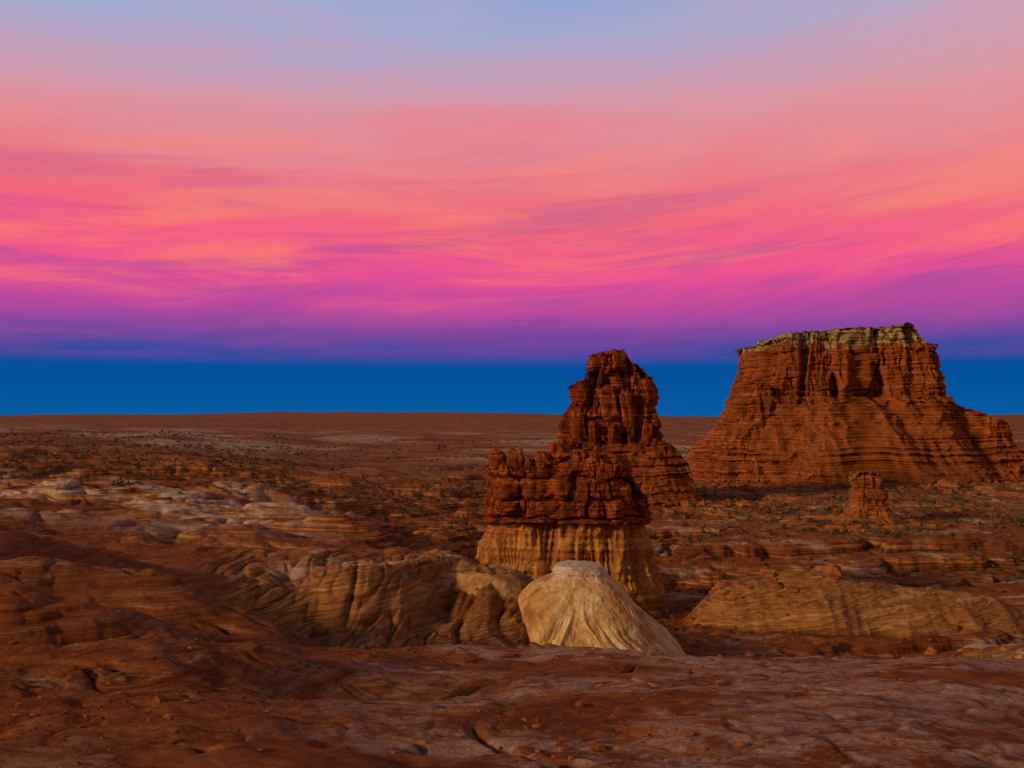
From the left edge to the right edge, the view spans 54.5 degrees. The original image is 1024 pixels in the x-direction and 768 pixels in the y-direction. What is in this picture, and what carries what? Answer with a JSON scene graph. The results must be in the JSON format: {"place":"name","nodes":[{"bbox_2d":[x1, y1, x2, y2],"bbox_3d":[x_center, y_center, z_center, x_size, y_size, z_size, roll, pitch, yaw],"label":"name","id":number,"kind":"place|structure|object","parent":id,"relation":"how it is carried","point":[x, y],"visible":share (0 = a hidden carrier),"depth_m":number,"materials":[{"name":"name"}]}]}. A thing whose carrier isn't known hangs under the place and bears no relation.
{"place":"outdoors","nodes":[
{"label":"outdoors","id":0,"kind":"place"},
{"bbox_2d":[0,411,1023,767],"bbox_3d":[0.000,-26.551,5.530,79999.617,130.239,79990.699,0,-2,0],"label":"desert ground","id":1,"kind":"structure","parent":0,"point":[266,569],"depth_m":55.03,"materials":[{"name":"brown stone"}]},
{"bbox_2d":[0,425,1023,593],"bbox_3d":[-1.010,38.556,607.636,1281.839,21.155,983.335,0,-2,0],"label":"sagebrush scrub","id":2,"kind":"object","parent":1,"relation":"on","point":[712,534],"visible":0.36,"depth_m":256.48,"materials":[{"name":"green plant"}]},
{"bbox_2d":[0,479,1023,767],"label":"loose rocks","id":3,"kind":"object","parent":1,"relation":"on","point":[830,571],"visible":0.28,"depth_m":80.98,"materials":[{"name":"stone"}]},
{"bbox_2d":[453,560,684,654],"bbox_3d":[2.274,15.775,64.097,20.484,8.933,21.294,0,-2,0],"label":"clay mound","id":4,"kind":"object","parent":1,"relation":"on","point":[575,603],"visible":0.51,"depth_m":60.01,"materials":[{"name":"beige stone"}]},
{"bbox_2d":[476,438,670,613],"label":"sandstone butte","id":5,"kind":"object","parent":1,"relation":"on","point":[545,512],"visible":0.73,"depth_m":124.41,"materials":[{"name":"brown stone"}]},
{"bbox_2d":[547,349,700,507],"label":"sandstone butte","id":6,"kind":"object","parent":1,"relation":"on","point":[613,397],"visible":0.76,"depth_m":293.91,"materials":[{"name":"brown stone"}]},
{"bbox_2d":[685,322,1023,485],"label":"sandstone mesa","id":7,"kind":"structure","parent":1,"relation":"on","point":[828,407],"depth_m":388.22,"materials":[{"name":"brown stone"}]},
{"bbox_2d":[833,470,902,523],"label":"hoodoo","id":8,"kind":"object","parent":1,"relation":"on","point":[867,495],"visible":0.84,"depth_m":221.46,"materials":[{"name":"stone"}]},
{"bbox_2d":[0,0,1023,415],"label":"sky","id":9,"kind":"structure","parent":0,"point":[207,206],"materials":[{"name":"pink"}]}
]}

